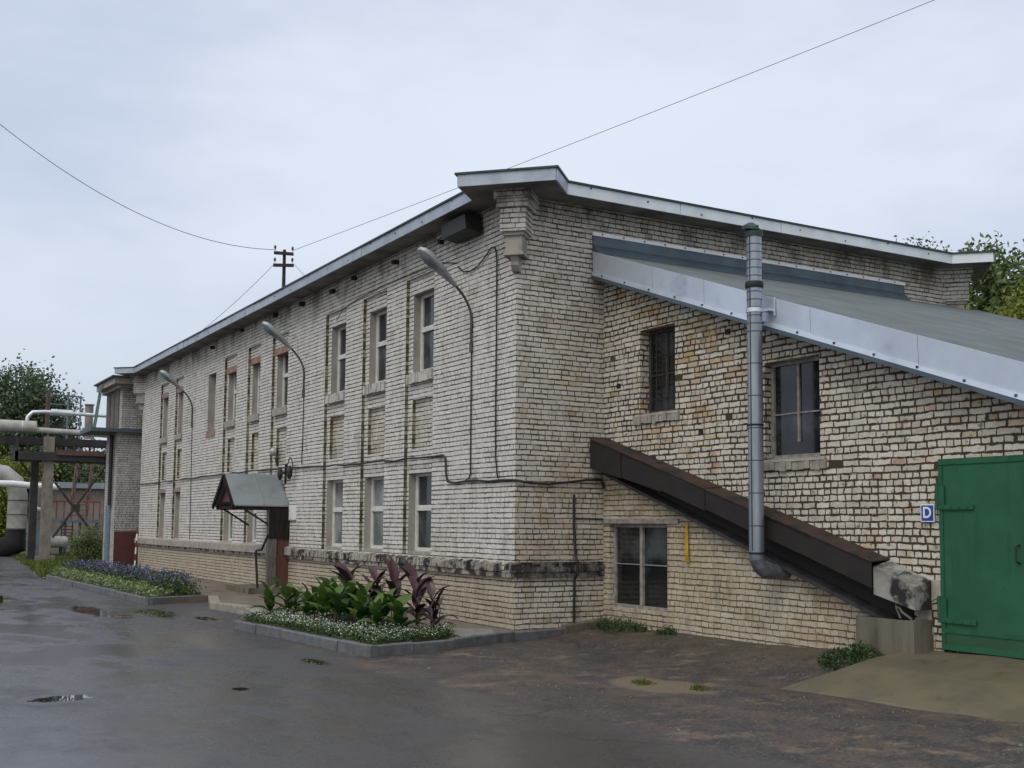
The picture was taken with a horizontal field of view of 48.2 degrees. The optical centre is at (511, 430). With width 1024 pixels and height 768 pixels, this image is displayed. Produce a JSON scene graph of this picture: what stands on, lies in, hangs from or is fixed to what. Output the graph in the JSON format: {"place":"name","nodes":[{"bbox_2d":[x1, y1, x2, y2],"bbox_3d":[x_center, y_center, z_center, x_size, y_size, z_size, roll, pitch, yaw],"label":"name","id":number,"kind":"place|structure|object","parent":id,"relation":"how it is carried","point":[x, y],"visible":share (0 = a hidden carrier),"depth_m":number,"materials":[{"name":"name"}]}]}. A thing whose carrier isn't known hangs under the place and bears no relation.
{"place":"outdoors","nodes":[
{"label":"outdoors","id":0,"kind":"place"},
{"bbox_2d":[11,551,127,577],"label":"lawn","id":1,"kind":"structure","parent":0,"point":[23,552],"depth_m":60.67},
{"bbox_2d":[0,444,60,550],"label":"bushy tree","id":2,"kind":"object","parent":1,"relation":"on","point":[18,468],"visible":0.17,"depth_m":66.47,"materials":[{"name":"green plant"}]},
{"bbox_2d":[24,516,39,554],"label":"steel locker","id":3,"kind":"object","parent":1,"relation":"on","point":[37,537],"visible":0.29,"depth_m":54.67,"materials":[{"name":"metal"}]},
{"bbox_2d":[0,435,106,560],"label":"pipe trestle","id":4,"kind":"object","parent":1,"relation":"on","point":[48,457],"visible":0.77,"depth_m":49.88,"materials":[{"name":"metal"}]},
{"bbox_2d":[0,419,106,437],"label":"lagged pipe","id":5,"kind":"object","parent":4,"relation":"on","point":[18,426],"visible":0.8,"depth_m":49.88,"materials":[{"name":"metal"}]},
{"bbox_2d":[25,409,105,420],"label":"steam pipe","id":6,"kind":"object","parent":5,"relation":"attached to","point":[60,412],"visible":0.65,"depth_m":51.03,"materials":[{"name":"metal"}]},
{"bbox_2d":[50,536,67,555],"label":"storage tank","id":7,"kind":"object","parent":1,"relation":"on","point":[55,541],"visible":0.4,"depth_m":55.52,"materials":[{"name":"metal"}]},
{"bbox_2d":[25,482,104,552],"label":"rendered shed","id":8,"kind":"structure","parent":1,"relation":"on","point":[97,491],"depth_m":63.51,"materials":[{"name":"paint"}]},
{"bbox_2d":[59,520,102,561],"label":"shrub","id":9,"kind":"object","parent":1,"relation":"on","point":[88,547],"visible":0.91,"depth_m":45.60,"materials":[{"name":"green plant"}]},
{"bbox_2d":[80,375,142,567],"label":"grey brick block","id":10,"kind":"structure","parent":1,"relation":"on","point":[122,431],"depth_m":41.08,"materials":[{"name":"brick"}]},
{"bbox_2d":[91,385,102,439],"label":"roof ladder","id":11,"kind":"object","parent":10,"relation":"on","point":[97,407],"visible":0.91,"depth_m":42.84,"materials":[{"name":"metal"}]},
{"bbox_2d":[104,505,110,563],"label":"metal door","id":12,"kind":"structure","parent":10,"relation":"in","point":[108,508],"depth_m":41.30,"materials":[{"name":"blue paint"}]},
{"bbox_2d":[273,245,293,286],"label":"utility pole","id":13,"kind":"object","parent":1,"relation":"on","point":[284,265],"visible":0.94,"depth_m":47.37,"materials":[{"name":"brown"}]},
{"bbox_2d":[0,124,275,249],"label":"overhead wire","id":14,"kind":"object","parent":13,"relation":"attached to","point":[126,207],"visible":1,"depth_m":40.29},
{"bbox_2d":[293,0,933,250],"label":"overhead wire","id":15,"kind":"object","parent":13,"relation":"attached to","point":[641,116],"visible":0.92,"depth_m":39.19,"materials":[{"name":"metal"}]},
{"bbox_2d":[51,501,100,554],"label":"steel platform","id":16,"kind":"structure","parent":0,"point":[72,521],"depth_m":57.04,"materials":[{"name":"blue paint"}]},
{"bbox_2d":[70,438,95,515],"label":"steel stair","id":17,"kind":"object","parent":16,"relation":"on","point":[76,472],"visible":0.62,"depth_m":59.12,"materials":[{"name":"metal"}]},
{"bbox_2d":[45,392,81,450],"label":"roof railing","id":18,"kind":"object","parent":17,"relation":"on","point":[48,404],"visible":0.7,"depth_m":57.84,"materials":[{"name":"metal"}]},
{"bbox_2d":[84,404,94,438],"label":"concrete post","id":19,"kind":"object","parent":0,"point":[89,408],"visible":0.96,"depth_m":57.87,"materials":[{"name":"concrete"}]},
{"bbox_2d":[138,569,537,636],"bbox_3d":[-7.484,3.983,27.479,4.452,0.300,27.339,3,-6,-32],"label":"apron","id":20,"kind":"object","parent":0,"point":[220,591],"visible":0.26,"depth_m":24.36,"materials":[{"name":"concrete"}]},
{"bbox_2d":[46,573,207,604],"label":"bed kerb","id":21,"kind":"structure","parent":20,"relation":"on","point":[128,596],"depth_m":26.28,"materials":[{"name":"concrete"}]},
{"bbox_2d":[52,574,201,596],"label":"soil","id":22,"kind":"structure","parent":20,"relation":"on","point":[164,594],"depth_m":26.09,"materials":[{"name":"soil"}]},
{"bbox_2d":[48,558,208,596],"bbox_3d":[-10.385,3.756,29.960,1.930,0.545,12.990,3,-5,-30],"label":"lilac bedding","id":23,"kind":"object","parent":22,"relation":"on","point":[145,582],"visible":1,"depth_m":27.89,"materials":[{"name":"green plant"}]},
{"bbox_2d":[208,595,267,614],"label":"walk kerb","id":24,"kind":"structure","parent":20,"relation":"on","point":[214,603],"depth_m":22.16,"materials":[{"name":"concrete"}]},
{"bbox_2d":[226,584,279,593],"bbox_3d":[-6.015,3.741,26.897,0.930,0.150,1.800,3,-5,-30],"label":"doorstep","id":25,"kind":"object","parent":20,"relation":"on","point":[247,588],"visible":0.57,"depth_m":26.29,"materials":[{"name":"concrete"}]},
{"bbox_2d":[255,534,268,587],"bbox_3d":[-5.675,2.989,26.000,0.460,1.270,0.117,-3,-6,36],"label":"drain pipe","id":26,"kind":"object","parent":25,"relation":"on","point":[256,565],"visible":1,"depth_m":26.07,"materials":[{"name":"black metal"}]},
{"bbox_2d":[243,615,453,644],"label":"soil","id":27,"kind":"structure","parent":20,"relation":"on","point":[354,620],"depth_m":17.35,"materials":[{"name":"soil"}]},
{"bbox_2d":[250,580,289,612],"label":"canna plant","id":28,"kind":"object","parent":27,"relation":"on","point":[268,594],"visible":0.9,"depth_m":18.85,"materials":[{"name":"green plant"}]},
{"bbox_2d":[269,577,308,615],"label":"canna plant","id":29,"kind":"object","parent":27,"relation":"on","point":[286,593],"visible":0.88,"depth_m":18.55,"materials":[{"name":"green plant"}]},
{"bbox_2d":[279,586,303,615],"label":"canna plant","id":30,"kind":"object","parent":27,"relation":"on","point":[294,590],"visible":0.44,"depth_m":19.11,"materials":[{"name":"green plant"}]},
{"bbox_2d":[295,582,320,618],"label":"canna plant","id":31,"kind":"object","parent":27,"relation":"on","point":[307,607],"visible":0.85,"depth_m":18.20,"materials":[{"name":"green plant"}]},
{"bbox_2d":[309,585,329,618],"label":"canna plant","id":32,"kind":"object","parent":27,"relation":"on","point":[314,589],"visible":0.27,"depth_m":18.69,"materials":[{"name":"green plant"}]},
{"bbox_2d":[305,577,346,620],"bbox_3d":[-2.932,2.670,17.837,0.554,0.794,0.548,-4,-7,43],"label":"canna plant","id":33,"kind":"object","parent":27,"relation":"on","point":[322,598],"visible":0.81,"depth_m":17.80,"materials":[{"name":"green plant"}]},
{"bbox_2d":[317,578,344,622],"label":"canna plant","id":34,"kind":"object","parent":27,"relation":"on","point":[335,584],"visible":0.14,"depth_m":18.34,"materials":[{"name":"green plant"}]},
{"bbox_2d":[320,584,353,623],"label":"canna plant","id":35,"kind":"object","parent":27,"relation":"on","point":[336,594],"visible":0.95,"depth_m":17.33,"materials":[{"name":"green plant"}]},
{"bbox_2d":[236,607,454,644],"bbox_3d":[-2.708,2.900,17.319,1.839,0.245,4.868,4,-6,-39],"label":"white bedding","id":36,"kind":"object","parent":27,"relation":"on","point":[331,629],"visible":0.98,"depth_m":16.14,"materials":[{"name":"green plant"}]},
{"bbox_2d":[336,576,356,623],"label":"canna plant","id":37,"kind":"object","parent":27,"relation":"on","point":[351,588],"visible":0.41,"depth_m":17.81,"materials":[{"name":"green plant"}]},
{"bbox_2d":[334,560,361,619],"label":"canna plant","id":38,"kind":"object","parent":27,"relation":"on","point":[344,572],"visible":0.41,"depth_m":18.84,"materials":[{"name":"purple plant"}]},
{"bbox_2d":[346,581,373,626],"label":"canna plant","id":39,"kind":"object","parent":27,"relation":"on","point":[360,602],"visible":0.91,"depth_m":16.91,"materials":[{"name":"green plant"}]},
{"bbox_2d":[353,572,388,623],"bbox_3d":[-2.203,2.679,18.187,0.804,0.846,0.689,0,-5,4],"label":"canna plant","id":40,"kind":"object","parent":27,"relation":"on","point":[373,593],"visible":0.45,"depth_m":18.11,"materials":[{"name":"purple plant"}]},
{"bbox_2d":[357,593,390,632],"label":"canna plant","id":41,"kind":"object","parent":27,"relation":"on","point":[376,608],"visible":0.95,"depth_m":16.49,"materials":[{"name":"green plant"}]},
{"bbox_2d":[368,566,386,619],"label":"canna plant","id":42,"kind":"object","parent":27,"relation":"on","point":[375,574],"visible":0.4,"depth_m":18.74,"materials":[{"name":"purple plant"}]},
{"bbox_2d":[366,587,396,630],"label":"canna plant","id":43,"kind":"object","parent":27,"relation":"on","point":[386,610],"visible":0.5,"depth_m":16.91,"materials":[{"name":"green plant"}]},
{"bbox_2d":[371,557,420,625],"bbox_3d":[-1.817,2.529,17.857,0.704,1.095,0.754,-4,-6,42],"label":"canna plant","id":44,"kind":"object","parent":27,"relation":"on","point":[387,561],"visible":0.23,"depth_m":17.83,"materials":[{"name":"purple plant"}]},
{"bbox_2d":[370,557,426,627],"bbox_3d":[-1.709,2.492,17.457,0.621,1.104,0.802,-3,-6,36],"label":"canna plant","id":45,"kind":"object","parent":27,"relation":"on","point":[394,572],"visible":0.62,"depth_m":17.53,"materials":[{"name":"purple plant"}]},
{"bbox_2d":[381,592,423,629],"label":"canna plant","id":46,"kind":"object","parent":27,"relation":"on","point":[392,600],"visible":0.34,"depth_m":16.47,"materials":[{"name":"green plant"}]},
{"bbox_2d":[381,594,426,630],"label":"canna plant","id":47,"kind":"object","parent":27,"relation":"on","point":[399,615],"visible":0.97,"depth_m":16.03,"materials":[{"name":"green plant"}]},
{"bbox_2d":[393,560,429,629],"bbox_3d":[-1.506,2.497,17.252,0.638,1.065,0.629,0,-5,0],"label":"canna plant","id":48,"kind":"object","parent":27,"relation":"on","point":[409,569],"visible":0.36,"depth_m":17.27,"materials":[{"name":"purple plant"}]},
{"bbox_2d":[398,575,441,628],"bbox_3d":[-1.428,2.564,16.786,0.677,0.854,0.440,-2,-5,25],"label":"canna plant","id":49,"kind":"object","parent":27,"relation":"on","point":[416,592],"visible":0.84,"depth_m":16.78,"materials":[{"name":"purple plant"}]},
{"bbox_2d":[417,596,447,635],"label":"canna plant","id":50,"kind":"object","parent":27,"relation":"on","point":[430,612],"visible":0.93,"depth_m":16.12,"materials":[{"name":"purple plant"}]},
{"bbox_2d":[415,576,457,624],"bbox_3d":[-1.182,2.555,16.660,0.516,0.856,0.699,-2,-5,29],"label":"canna plant","id":51,"kind":"object","parent":27,"relation":"on","point":[430,586],"visible":0.73,"depth_m":16.68,"materials":[{"name":"purple plant"}]},
{"bbox_2d":[420,588,455,628],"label":"canna plant","id":52,"kind":"object","parent":27,"relation":"on","point":[437,606],"visible":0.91,"depth_m":16.30,"materials":[{"name":"purple plant"}]},
{"bbox_2d":[233,618,564,656],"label":"bed kerb","id":53,"kind":"structure","parent":20,"relation":"on","point":[365,649],"depth_m":16.14,"materials":[{"name":"concrete"}]},
{"bbox_2d":[423,627,494,636],"bbox_3d":[-0.691,3.021,17.226,0.940,0.010,1.520,3,-5,-30],"label":"tin sheet","id":54,"kind":"object","parent":20,"relation":"on","point":[461,632],"visible":0.71,"depth_m":17.08,"materials":[{"name":"metal"}]},
{"bbox_2d":[0,556,1023,767],"bbox_3d":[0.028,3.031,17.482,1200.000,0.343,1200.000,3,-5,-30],"label":"road","id":55,"kind":"structure","parent":0,"point":[90,679],"depth_m":10.96,"materials":[{"name":"asphalt"}]},
{"bbox_2d":[0,465,27,556],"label":"fume duct","id":56,"kind":"object","parent":55,"relation":"on","point":[12,541],"visible":0.92,"depth_m":56.08,"materials":[{"name":"metal"}]},
{"bbox_2d":[0,348,96,482],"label":"tall tree","id":57,"kind":"object","parent":55,"relation":"on","point":[19,404],"visible":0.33,"depth_m":72.81,"materials":[{"name":"green plant"}]},
{"bbox_2d":[19,408,103,479],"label":"round tree","id":58,"kind":"object","parent":55,"relation":"on","point":[71,426],"visible":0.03,"depth_m":78.21,"materials":[{"name":"green plant"}]},
{"bbox_2d":[53,463,102,482],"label":"bushy tree","id":59,"kind":"object","parent":55,"relation":"on","point":[72,476],"visible":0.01,"depth_m":73.02,"materials":[{"name":"green plant"}]},
{"bbox_2d":[77,448,105,482],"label":"bushy tree","id":60,"kind":"object","parent":55,"relation":"on","point":[97,471],"visible":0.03,"depth_m":76.20,"materials":[{"name":"green plant"}]},
{"bbox_2d":[113,165,995,629],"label":"brick building","id":61,"kind":"structure","parent":55,"relation":"on","point":[387,371],"depth_m":20.90,"materials":[{"name":"brick"}]},
{"bbox_2d":[160,370,192,426],"bbox_3d":[-10.073,-0.946,34.316,1.035,1.655,0.330,3,-6,-31],"label":"wall lamp","id":62,"kind":"object","parent":61,"relation":"attached to","point":[165,375],"visible":1,"depth_m":34.24,"materials":[{"name":"metal"}]},
{"bbox_2d":[226,510,232,541],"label":"window","id":63,"kind":"structure","parent":61,"relation":"in","point":[230,516],"depth_m":31.40,"materials":[{"name":"white paint"}]},
{"bbox_2d":[224,374,236,427],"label":"window","id":64,"kind":"structure","parent":61,"relation":"in","point":[231,423],"depth_m":31.57,"materials":[{"name":"white paint"}]},
{"bbox_2d":[212,473,289,587],"bbox_3d":[-6.169,2.409,26.913,1.370,2.805,1.746,3,-5,-30],"label":"entrance porch","id":65,"kind":"object","parent":61,"relation":"attached to","point":[245,492],"visible":0.94,"depth_m":26.44,"materials":[{"name":"metal"}]},
{"bbox_2d":[247,510,256,542],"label":"window","id":66,"kind":"structure","parent":61,"relation":"in","point":[254,511],"depth_m":29.54,"materials":[{"name":"white paint"}]},
{"bbox_2d":[247,365,260,422],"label":"window","id":67,"kind":"structure","parent":61,"relation":"in","point":[254,417],"depth_m":29.71,"materials":[{"name":"white paint"}]},
{"bbox_2d":[272,355,287,416],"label":"window","id":68,"kind":"structure","parent":61,"relation":"in","point":[282,410],"depth_m":27.97,"materials":[{"name":"white paint"}]},
{"bbox_2d":[261,321,304,396],"bbox_3d":[-5.183,-1.605,25.920,1.035,1.655,0.330,3,-5,-28],"label":"wall lamp","id":69,"kind":"object","parent":61,"relation":"attached to","point":[271,330],"visible":1,"depth_m":25.83,"materials":[{"name":"metal"}]},
{"bbox_2d":[277,457,292,483],"bbox_3d":[-5.260,0.940,26.594,0.200,0.614,0.861,3,-5,-30],"label":"insulator bracket","id":70,"kind":"object","parent":61,"relation":"attached to","point":[286,472],"visible":1,"depth_m":26.52,"materials":[{"name":"black metal"}]},
{"bbox_2d":[288,505,296,520],"bbox_3d":[-5.064,1.908,26.366,0.036,0.350,0.460,3,-5,-30],"label":"notice board","id":71,"kind":"object","parent":61,"relation":"attached to","point":[292,512],"visible":1,"depth_m":26.32,"materials":[{"name":"white metal"}]},
{"bbox_2d":[325,480,342,549],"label":"window","id":72,"kind":"structure","parent":61,"relation":"in","point":[337,484],"depth_m":24.61,"materials":[{"name":"glass"}]},
{"bbox_2d":[325,326,345,403],"bbox_3d":[-3.673,-1.422,24.549,0.309,1.671,1.052,3,-5,-30],"label":"window","id":73,"kind":"structure","parent":61,"relation":"in","point":[337,397],"depth_m":24.79,"materials":[{"name":"white paint"}]},
{"bbox_2d":[139,454,604,488],"bbox_3d":[-5.824,1.413,29.351,1.706,0.770,26.277,3,-5,-30],"label":"power cable","id":74,"kind":"object","parent":61,"relation":"attached to","point":[517,480],"visible":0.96,"depth_m":20.00,"materials":[{"name":"rubber"}]},
{"bbox_2d":[363,476,383,551],"bbox_3d":[-2.614,1.658,22.517,0.210,1.490,1.030,3,-5,-30],"label":"window","id":75,"kind":"structure","parent":61,"relation":"in","point":[377,483],"depth_m":22.77,"materials":[{"name":"glass"}]},
{"bbox_2d":[363,310,386,395],"bbox_3d":[-2.619,-1.563,22.738,0.312,1.674,1.052,3,-5,-30],"label":"window","id":76,"kind":"structure","parent":61,"relation":"in","point":[379,385],"depth_m":22.95,"materials":[{"name":"white paint"}]},
{"bbox_2d":[337,262,456,319],"bbox_3d":[-2.350,-2.704,22.116,0.016,0.334,5.605,3,-5,-30],"label":"lead wire","id":77,"kind":"object","parent":61,"relation":"attached to","point":[391,282],"visible":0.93,"depth_m":22.14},
{"bbox_2d":[407,473,431,554],"bbox_3d":[-1.570,1.517,20.724,0.210,1.490,1.030,3,-5,-30],"label":"window","id":78,"kind":"structure","parent":61,"relation":"in","point":[423,480],"depth_m":20.95,"materials":[{"name":"glass"}]},
{"bbox_2d":[406,292,433,384],"bbox_3d":[-1.574,-1.704,20.945,0.311,1.673,1.052,3,-5,-30],"label":"window","id":79,"kind":"structure","parent":61,"relation":"in","point":[427,301],"depth_m":21.14,"materials":[{"name":"glass"}]},
{"bbox_2d":[417,247,473,351],"bbox_3d":[-1.097,-2.155,18.904,1.035,1.655,0.330,3,-5,-30],"label":"wall lamp","id":80,"kind":"object","parent":61,"relation":"attached to","point":[429,258],"visible":1,"depth_m":18.82,"materials":[{"name":"metal"}]},
{"bbox_2d":[441,213,481,243],"bbox_3d":[-0.853,-3.419,19.215,0.300,0.390,0.900,3,-5,-30],"label":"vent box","id":81,"kind":"object","parent":61,"relation":"attached to","point":[461,228],"visible":1,"depth_m":19.00,"materials":[{"name":"black metal"}]},
{"bbox_2d":[465,352,471,479],"bbox_3d":[-0.717,-0.245,19.046,0.023,2.162,0.164,3,-5,-30],"label":"lamp cable","id":82,"kind":"object","parent":61,"relation":"attached to","point":[470,413],"visible":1,"depth_m":18.99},
{"bbox_2d":[458,246,498,478],"bbox_3d":[-0.572,-1.071,18.861,0.024,3.787,1.486,3,-5,-30],"label":"loop cable","id":83,"kind":"object","parent":61,"relation":"attached to","point":[495,346],"visible":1,"depth_m":18.33,"materials":[{"name":"rubber"}]},
{"bbox_2d":[573,494,578,621],"bbox_3d":[1.004,2.012,18.038,0.047,2.000,0.140,3,-5,-30],"label":"iron pipe","id":84,"kind":"object","parent":61,"relation":"attached to","point":[577,567],"visible":1,"depth_m":18.02,"materials":[{"name":"metal"}]},
{"bbox_2d":[561,617,607,633],"bbox_3d":[1.154,3.194,18.025,0.806,0.445,0.168,3,-5,-30],"label":"concrete footing","id":85,"kind":"object","parent":55,"relation":"on","point":[577,626],"visible":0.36,"depth_m":17.93,"materials":[{"name":"concrete"}]},
{"bbox_2d":[589,610,653,632],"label":"weed clump","id":86,"kind":"object","parent":55,"relation":"on","point":[630,627],"visible":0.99,"depth_m":17.41,"materials":[{"name":"green plant"}]},
{"bbox_2d":[630,677,657,685],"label":"grass tuft","id":87,"kind":"object","parent":55,"relation":"on","point":[640,681],"visible":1,"depth_m":12.57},
{"bbox_2d":[650,624,677,634],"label":"weed clump","id":88,"kind":"object","parent":55,"relation":"on","point":[668,632],"visible":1,"depth_m":16.54,"materials":[{"name":"green plant"}]},
{"bbox_2d":[591,232,1023,658],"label":"brick annex","id":89,"kind":"object","parent":55,"relation":"on","point":[889,407],"visible":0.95,"depth_m":14.89,"materials":[{"name":"beige brick"}]},
{"bbox_2d":[614,524,667,611],"bbox_3d":[2.022,2.104,17.655,0.070,1.310,1.490,3,-5,-30],"label":"window","id":90,"kind":"structure","parent":89,"relation":"in","point":[640,550],"depth_m":17.66,"materials":[{"name":"clear glass"}]},
{"bbox_2d":[645,325,674,412],"bbox_3d":[2.351,-0.917,17.492,0.138,1.310,0.870,3,-5,-30],"label":"window","id":91,"kind":"structure","parent":89,"relation":"in","point":[661,344],"depth_m":17.60,"materials":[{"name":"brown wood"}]},
{"bbox_2d":[684,523,688,561],"bbox_3d":[2.527,1.624,16.543,0.026,0.570,0.094,3,-5,-30],"label":"yellow strip","id":92,"kind":"object","parent":89,"relation":"attached to","point":[686,555],"visible":1,"depth_m":16.54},
{"bbox_2d":[589,437,913,620],"bbox_3d":[2.907,1.209,15.680,0.320,2.630,6.155,3,-5,-30],"label":"steel chute","id":93,"kind":"object","parent":89,"relation":"attached to","point":[840,568],"visible":0.91,"depth_m":15.05,"materials":[{"name":"metal"}]},
{"bbox_2d":[742,222,791,579],"bbox_3d":[3.324,-0.404,14.868,0.635,4.662,0.320,2,-5,-15],"label":"vent pipe","id":94,"kind":"object","parent":89,"relation":"attached to","point":[760,565],"visible":0.99,"depth_m":14.76,"materials":[{"name":"metal"}]},
{"bbox_2d":[771,356,819,458],"bbox_3d":[3.760,-0.280,14.951,0.060,1.300,1.000,3,-5,-30],"label":"window","id":95,"kind":"structure","parent":89,"relation":"in","point":[795,388],"depth_m":15.01,"materials":[{"name":"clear glass"}]},
{"bbox_2d":[873,561,931,609],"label":"concrete slab","id":96,"kind":"structure","parent":89,"relation":"attached to","point":[900,585],"depth_m":12.88,"materials":[{"name":"concrete"}]},
{"bbox_2d":[920,504,934,521],"bbox_3d":[4.686,0.935,12.894,0.020,0.200,0.188,3,-5,-30],"label":"letter sign","id":97,"kind":"object","parent":89,"relation":"attached to","point":[927,512],"visible":1,"depth_m":12.88,"materials":[{"name":"blue metal"}]},
{"bbox_2d":[816,636,883,669],"bbox_3d":[3.885,2.540,13.125,0.681,0.434,0.983,3,-5,-30],"label":"weed clump","id":98,"kind":"object","parent":55,"relation":"on","point":[825,659],"visible":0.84,"depth_m":13.09,"materials":[{"name":"green plant"}]},
{"bbox_2d":[856,615,933,654],"bbox_3d":[4.360,2.434,13.046,0.318,0.585,0.840,3,-5,-30],"label":"concrete trough","id":99,"kind":"object","parent":55,"relation":"on","point":[888,636],"visible":0.57,"depth_m":12.85,"materials":[{"name":"grey concrete"}]},
{"bbox_2d":[781,650,1023,722],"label":"ramp","id":100,"kind":"structure","parent":55,"relation":"on","point":[983,686],"depth_m":11.48,"materials":[{"name":"concrete"}]},
{"bbox_2d":[893,231,951,250],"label":"poplar","id":101,"kind":"object","parent":55,"relation":"on","point":[919,239],"visible":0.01,"depth_m":41.10,"materials":[{"name":"green plant"}]},
{"bbox_2d":[945,230,1023,315],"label":"leafy tree","id":102,"kind":"object","parent":55,"relation":"on","point":[998,272],"visible":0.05,"depth_m":29.86,"materials":[{"name":"green plant"}]},
{"bbox_2d":[964,272,1023,319],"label":"bushy tree","id":103,"kind":"object","parent":55,"relation":"on","point":[1012,311],"visible":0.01,"depth_m":26.17,"materials":[{"name":"green plant"}]},
{"bbox_2d":[0,0,1023,482],"label":"sky","id":104,"kind":"structure","parent":0,"point":[261,124],"materials":[{"name":"white"}]},
{"bbox_2d":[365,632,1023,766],"bbox_3d":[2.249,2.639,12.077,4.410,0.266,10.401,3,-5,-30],"label":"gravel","id":105,"kind":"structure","parent":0,"point":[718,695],"depth_m":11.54,"materials":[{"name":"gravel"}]},
{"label":"branch pipe","id":106,"kind":"object","parent":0,"visible":0},
{"bbox_2d":[0,480,58,489],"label":"white pipe","id":107,"kind":"object","parent":106,"relation":"attached to","point":[11,483],"visible":0.62,"depth_m":55.56,"materials":[{"name":"metal"}]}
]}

